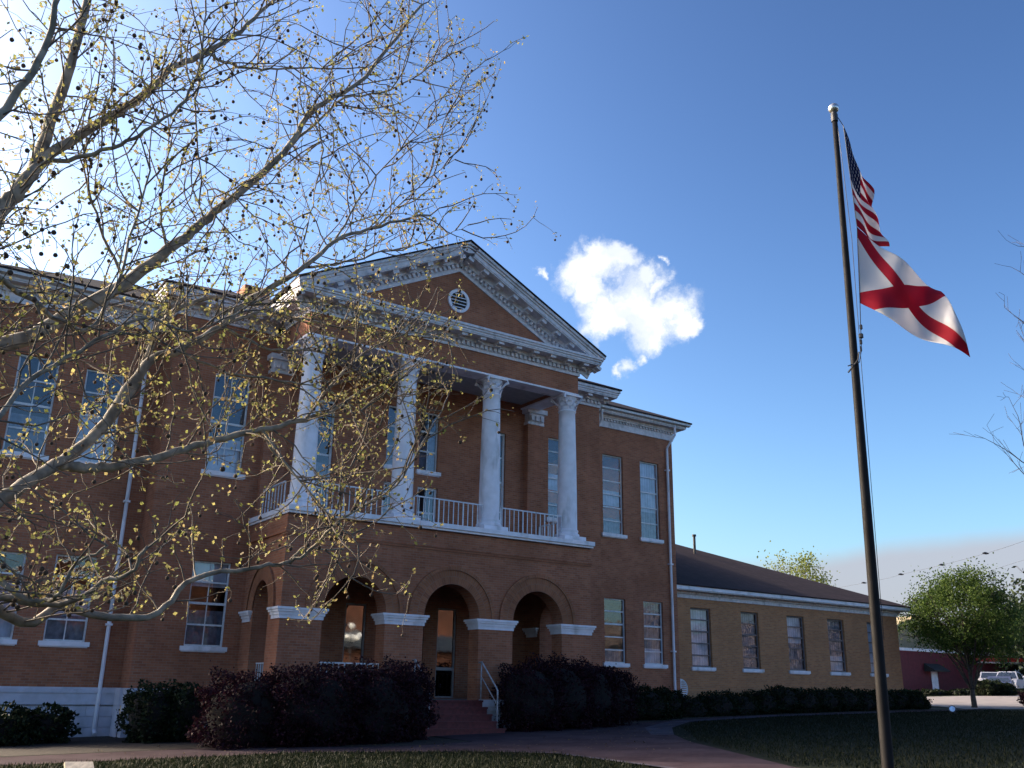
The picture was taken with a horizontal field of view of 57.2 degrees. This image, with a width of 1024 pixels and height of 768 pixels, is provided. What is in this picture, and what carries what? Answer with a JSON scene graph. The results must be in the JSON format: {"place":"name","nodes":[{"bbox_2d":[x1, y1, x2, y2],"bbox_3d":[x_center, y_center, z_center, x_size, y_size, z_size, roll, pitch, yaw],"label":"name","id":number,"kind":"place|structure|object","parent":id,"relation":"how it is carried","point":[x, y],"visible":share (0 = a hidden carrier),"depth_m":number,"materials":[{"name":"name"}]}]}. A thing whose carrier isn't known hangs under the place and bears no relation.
{"place":"outdoors","nodes":[
{"label":"outdoors","id":0,"kind":"place"},
{"bbox_2d":[64,762,93,767],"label":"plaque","id":1,"kind":"object","parent":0,"point":[78,764],"visible":1,"depth_m":10.80,"materials":[{"name":"stone"}]},
{"bbox_2d":[0,708,986,767],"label":"path","id":2,"kind":"structure","parent":0,"point":[673,750],"depth_m":20.97,"materials":[{"name":"concrete"}]},
{"bbox_2d":[98,716,762,765],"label":"leaf litter","id":3,"kind":"object","parent":2,"relation":"on","point":[483,744],"visible":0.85,"depth_m":21.84,"materials":[{"name":"brown plant"}]},
{"bbox_2d":[0,695,1023,767],"bbox_3d":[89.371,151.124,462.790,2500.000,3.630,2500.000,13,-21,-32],"label":"ground","id":4,"kind":"structure","parent":0,"point":[681,732],"depth_m":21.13,"materials":[{"name":"green plant"}]},
{"bbox_2d":[0,0,560,636],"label":"sycamore tree","id":5,"kind":"object","parent":4,"relation":"on","point":[38,162],"visible":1,"depth_m":8.67,"materials":[{"name":"brown plant"}]},
{"bbox_2d":[0,239,691,738],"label":"courthouse","id":6,"kind":"structure","parent":4,"relation":"on","point":[550,505],"depth_m":29.41,"materials":[{"name":"red brick"}]},
{"bbox_2d":[0,551,26,645],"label":"window","id":7,"kind":"structure","parent":6,"relation":"in","point":[5,627],"depth_m":25.28,"materials":[{"name":"white glass"}]},
{"bbox_2d":[0,354,58,461],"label":"window","id":8,"kind":"structure","parent":6,"relation":"in","point":[12,430],"depth_m":26.78,"materials":[{"name":"white metal"}]},
{"bbox_2d":[38,554,96,647],"bbox_3d":[-12.312,6.044,26.190,1.300,2.500,0.292,13,-21,-32],"label":"window","id":9,"kind":"structure","parent":6,"relation":"in","point":[60,630],"depth_m":26.06,"materials":[{"name":"glass"}]},
{"bbox_2d":[75,369,123,463],"bbox_3d":[-12.224,1.044,27.804,1.300,2.950,0.292,13,-21,-32],"label":"window","id":10,"kind":"structure","parent":6,"relation":"in","point":[91,425],"depth_m":27.76,"materials":[{"name":"white glass"}]},
{"bbox_2d":[179,560,230,652],"bbox_3d":[-8.847,6.455,27.292,1.340,2.570,0.292,13,-21,-32],"label":"window","id":11,"kind":"structure","parent":6,"relation":"in","point":[203,629],"depth_m":27.32,"materials":[{"name":"glass"}]},
{"bbox_2d":[200,373,249,479],"bbox_3d":[-8.757,1.293,28.959,1.340,3.260,0.292,13,-21,-32],"label":"window","id":12,"kind":"structure","parent":6,"relation":"in","point":[229,472],"depth_m":28.85,"materials":[{"name":"white glass"}]},
{"bbox_2d":[314,399,334,507],"bbox_3d":[-6.317,2.518,30.455,0.920,4.190,0.112,13,-21,-32],"label":"balcony door","id":13,"kind":"structure","parent":6,"relation":"in","point":[319,467],"depth_m":30.57,"materials":[{"name":"white metal"}]},
{"bbox_2d":[342,603,366,675],"bbox_3d":[-5.010,8.172,29.586,0.740,2.460,0.080,13,-21,-32],"label":"side window","id":14,"kind":"structure","parent":6,"relation":"in","point":[355,614],"depth_m":29.71,"materials":[{"name":"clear glass"}]},
{"bbox_2d":[382,482,390,515],"bbox_3d":[-4.078,4.189,31.553,0.750,1.760,0.112,13,-21,-32],"label":"balcony door","id":15,"kind":"structure","parent":6,"relation":"in","point":[384,509],"depth_m":31.45,"materials":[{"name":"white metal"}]},
{"bbox_2d":[382,405,395,468],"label":"window","id":16,"kind":"structure","parent":6,"relation":"in","point":[388,465],"depth_m":32.09,"materials":[{"name":"white metal"}]},
{"bbox_2d":[416,487,435,521],"bbox_3d":[-2.999,4.435,32.256,0.790,1.760,0.112,13,-21,-32],"label":"balcony door","id":17,"kind":"structure","parent":6,"relation":"in","point":[428,489],"depth_m":32.37,"materials":[{"name":"white glass"}]},
{"bbox_2d":[416,412,440,476],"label":"window","id":18,"kind":"structure","parent":6,"relation":"in","point":[428,461],"depth_m":32.93,"materials":[{"name":"white metal"}]},
{"bbox_2d":[434,608,455,697],"bbox_3d":[-2.251,8.954,31.335,0.750,2.860,0.080,13,-21,-32],"label":"door","id":19,"kind":"structure","parent":6,"relation":"in","point":[446,622],"depth_m":31.35,"materials":[{"name":"glass"}]},
{"bbox_2d":[499,434,504,526],"bbox_3d":[-0.720,3.794,34.100,0.920,4.190,0.112,13,-21,-32],"label":"balcony door","id":20,"kind":"structure","parent":6,"relation":"in","point":[503,435],"depth_m":34.42,"materials":[{"name":"white metal"}]},
{"bbox_2d":[546,438,557,522],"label":"window","id":21,"kind":"structure","parent":6,"relation":"in","point":[552,478],"depth_m":35.68,"materials":[{"name":"glass"}]},
{"bbox_2d":[601,454,627,538],"bbox_3d":[4.104,4.597,38.491,1.310,3.420,0.292,13,-21,-32],"label":"window","id":22,"kind":"structure","parent":6,"relation":"in","point":[611,527],"depth_m":38.46,"materials":[{"name":"glass"}]},
{"bbox_2d":[603,598,629,667],"bbox_3d":[4.014,9.740,36.831,1.310,2.610,0.292,13,-21,-32],"label":"window","id":23,"kind":"structure","parent":6,"relation":"in","point":[613,657],"depth_m":36.78,"materials":[{"name":"white metal"}]},
{"bbox_2d":[640,461,663,543],"bbox_3d":[5.779,4.979,39.582,1.280,3.420,0.292,13,-21,-32],"label":"window","id":24,"kind":"structure","parent":6,"relation":"in","point":[648,477],"depth_m":39.73,"materials":[{"name":"glass"}]},
{"bbox_2d":[643,601,667,668],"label":"window","id":25,"kind":"structure","parent":6,"relation":"in","point":[652,639],"depth_m":38.06,"materials":[{"name":"grey glass"}]},
{"bbox_2d":[680,679,687,695],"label":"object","id":26,"kind":"object","parent":6,"relation":"attached to","point":[685,683],"visible":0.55,"depth_m":38.43,"materials":[{"name":"white metal"}]},
{"bbox_2d":[0,708,942,755],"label":"mulch bed","id":27,"kind":"object","parent":4,"relation":"on","point":[94,744],"visible":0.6,"depth_m":22.34,"materials":[{"name":"brown soil"}]},
{"bbox_2d":[0,700,81,746],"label":"green shrub","id":28,"kind":"object","parent":27,"relation":"on","point":[21,725],"visible":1,"depth_m":22.84,"materials":[{"name":"green plant"}]},
{"bbox_2d":[115,678,210,743],"bbox_3d":[-8.759,8.319,23.953,2.350,1.579,2.361,13,-21,-32],"label":"green shrub","id":29,"kind":"object","parent":27,"relation":"on","point":[164,714],"visible":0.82,"depth_m":23.44,"materials":[{"name":"green plant"}]},
{"bbox_2d":[183,654,440,749],"bbox_3d":[-4.632,7.726,23.087,6.712,2.263,3.042,13,-21,-32],"label":"purple hedge","id":30,"kind":"object","parent":27,"relation":"on","point":[334,706],"visible":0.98,"depth_m":22.12,"materials":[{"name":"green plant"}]},
{"bbox_2d":[487,651,642,731],"bbox_3d":[1.887,9.746,29.817,2.765,2.361,6.794,-11,-21,33],"label":"purple hedge","id":31,"kind":"object","parent":27,"relation":"on","point":[542,695],"visible":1,"depth_m":28.52,"materials":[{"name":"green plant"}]},
{"bbox_2d":[624,683,687,720],"bbox_3d":[5.345,11.875,35.135,3.667,1.374,1.923,13,-21,-32],"label":"green shrub","id":32,"kind":"object","parent":27,"relation":"on","point":[663,703],"visible":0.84,"depth_m":34.49,"materials":[{"name":"green plant"}]},
{"bbox_2d":[677,685,916,717],"bbox_3d":[12.677,13.786,40.931,15.814,1.404,1.674,13,-21,-32],"label":"hedge","id":33,"kind":"object","parent":27,"relation":"on","point":[782,699],"visible":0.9,"depth_m":39.88,"materials":[{"name":"green plant"}]},
{"bbox_2d":[901,689,933,708],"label":"green shrub","id":34,"kind":"object","parent":27,"relation":"on","point":[920,701],"visible":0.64,"depth_m":44.49,"materials":[{"name":"green plant"}]},
{"bbox_2d":[508,751,673,767],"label":"path edging","id":35,"kind":"object","parent":4,"relation":"on","point":[611,759],"visible":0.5,"depth_m":17.95,"materials":[{"name":"grey concrete"}]},
{"bbox_2d":[675,534,910,711],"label":"wing","id":36,"kind":"structure","parent":4,"relation":"on","point":[743,626],"depth_m":43.15,"materials":[{"name":"brown brick"}]},
{"bbox_2d":[690,608,715,671],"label":"window","id":37,"kind":"structure","parent":36,"relation":"in","point":[699,629],"depth_m":40.16,"materials":[{"name":"white glass"}]},
{"bbox_2d":[741,612,764,672],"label":"window","id":38,"kind":"structure","parent":36,"relation":"in","point":[747,618],"depth_m":41.80,"materials":[{"name":"grey glass"}]},
{"bbox_2d":[786,616,810,674],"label":"window","id":39,"kind":"structure","parent":36,"relation":"in","point":[793,623],"depth_m":43.46,"materials":[{"name":"grey glass"}]},
{"bbox_2d":[827,619,850,675],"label":"window","id":40,"kind":"structure","parent":36,"relation":"in","point":[834,629],"depth_m":45.03,"materials":[{"name":"grey glass"}]},
{"bbox_2d":[867,622,888,676],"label":"window","id":41,"kind":"structure","parent":36,"relation":"in","point":[868,623],"depth_m":46.49,"materials":[{"name":"grey glass"}]},
{"bbox_2d":[757,540,839,585],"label":"tree","id":42,"kind":"object","parent":4,"relation":"on","point":[807,569],"visible":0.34,"depth_m":86.84,"materials":[{"name":"green plant"}]},
{"bbox_2d":[828,103,893,767],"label":"flagpole","id":43,"kind":"object","parent":4,"relation":"on","point":[883,714],"visible":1,"depth_m":8.53,"materials":[{"name":"metal"}]},
{"bbox_2d":[844,128,889,245],"bbox_3d":[3.543,-1.962,9.523,0.328,1.356,0.239,2,-18,-2],"label":"striped flag","id":44,"kind":"object","parent":43,"relation":"hanging from","point":[867,220],"visible":1,"depth_m":9.40,"materials":[{"name":"fabric"}]},
{"bbox_2d":[857,227,969,356],"bbox_3d":[3.807,-0.872,9.011,0.890,1.428,0.355,-6,-19,22],"label":"state flag","id":45,"kind":"object","parent":43,"relation":"attached to","point":[897,289],"visible":1,"depth_m":8.97,"materials":[{"name":"fabric"}]},
{"bbox_2d":[948,705,955,713],"bbox_3d":[18.452,13.634,39.347,0.343,0.339,0.327,13,-21,-32],"label":"floodlight","id":46,"kind":"object","parent":4,"relation":"on","point":[952,708],"visible":0.9,"depth_m":39.27,"materials":[{"name":"metal"}]},
{"bbox_2d":[896,616,1013,690],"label":"red building","id":47,"kind":"structure","parent":4,"relation":"on","point":[924,670],"depth_m":91.80,"materials":[{"name":"red brick"}]},
{"bbox_2d":[931,672,938,688],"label":"door","id":48,"kind":"structure","parent":47,"relation":"in","point":[934,676],"depth_m":91.22,"materials":[{"name":"white paint"}]},
{"bbox_2d":[893,552,1023,707],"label":"pear tree","id":49,"kind":"object","parent":4,"relation":"on","point":[940,599],"visible":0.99,"depth_m":46.86,"materials":[{"name":"green plant"}]},
{"bbox_2d":[904,688,1023,695],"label":"hedge","id":50,"kind":"object","parent":4,"relation":"on","point":[939,692],"visible":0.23,"depth_m":73.17,"materials":[{"name":"green plant"}]},
{"bbox_2d":[926,695,1023,708],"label":"parking lot","id":51,"kind":"structure","parent":4,"relation":"on","point":[994,702],"depth_m":54.91,"materials":[{"name":"concrete"}]},
{"bbox_2d":[950,566,1023,675],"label":"evergreen tree","id":52,"kind":"object","parent":4,"relation":"on","point":[1016,667],"visible":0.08,"depth_m":98.55,"materials":[{"name":"green plant"}]},
{"bbox_2d":[953,233,1023,570],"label":"bare tree","id":53,"kind":"object","parent":4,"relation":"on","point":[1020,426],"visible":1,"depth_m":15.80,"materials":[{"name":"brown plant"}]},
{"bbox_2d":[973,678,1017,695],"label":"green shrub","id":54,"kind":"object","parent":4,"relation":"on","point":[986,687],"visible":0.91,"depth_m":71.43,"materials":[{"name":"green plant"}]},
{"bbox_2d":[976,658,1023,664],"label":"fuel canopy","id":55,"kind":"object","parent":4,"relation":"on","point":[993,661],"visible":0.09,"depth_m":96.21,"materials":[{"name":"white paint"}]},
{"bbox_2d":[990,568,1023,672],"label":"evergreen tree","id":56,"kind":"object","parent":4,"relation":"on","point":[1015,582],"visible":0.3,"depth_m":95.10,"materials":[{"name":"green plant"}]},
{"bbox_2d":[1016,691,1023,705],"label":"purple shrub","id":57,"kind":"object","parent":4,"relation":"on","point":[1021,697],"visible":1,"depth_m":47.44,"materials":[{"name":"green plant"}]},
{"bbox_2d":[0,0,1023,622],"label":"sky","id":58,"kind":"structure","parent":0,"point":[680,154],"materials":[{"name":"blue"}]},
{"bbox_2d":[645,712,890,733],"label":"sidewalk","id":59,"kind":"structure","parent":0,"point":[660,728],"depth_m":31.76,"materials":[{"name":"grey concrete"}]},
{"bbox_2d":[839,541,1023,613],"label":"overhead wire","id":60,"kind":"object","parent":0,"point":[951,562],"visible":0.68,"depth_m":76.60,"materials":[{"name":"metal"}]},
{"bbox_2d":[978,672,997,680],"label":"pickup truck","id":61,"kind":"object","parent":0,"point":[984,675],"depth_m":86.17,"materials":[{"name":"white paint"}]},
{"bbox_2d":[996,671,1023,688],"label":"suv","id":62,"kind":"object","parent":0,"point":[1017,678],"visible":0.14,"depth_m":81.36,"materials":[{"name":"white paint"}]},
{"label":"road","id":63,"kind":"structure","parent":0,"visible":0},
{"bbox_2d":[987,676,1014,685],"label":"sedan","id":64,"kind":"object","parent":63,"relation":"on","point":[1005,679],"visible":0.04,"depth_m":76.49,"materials":[{"name":"blue paint"}]}
]}

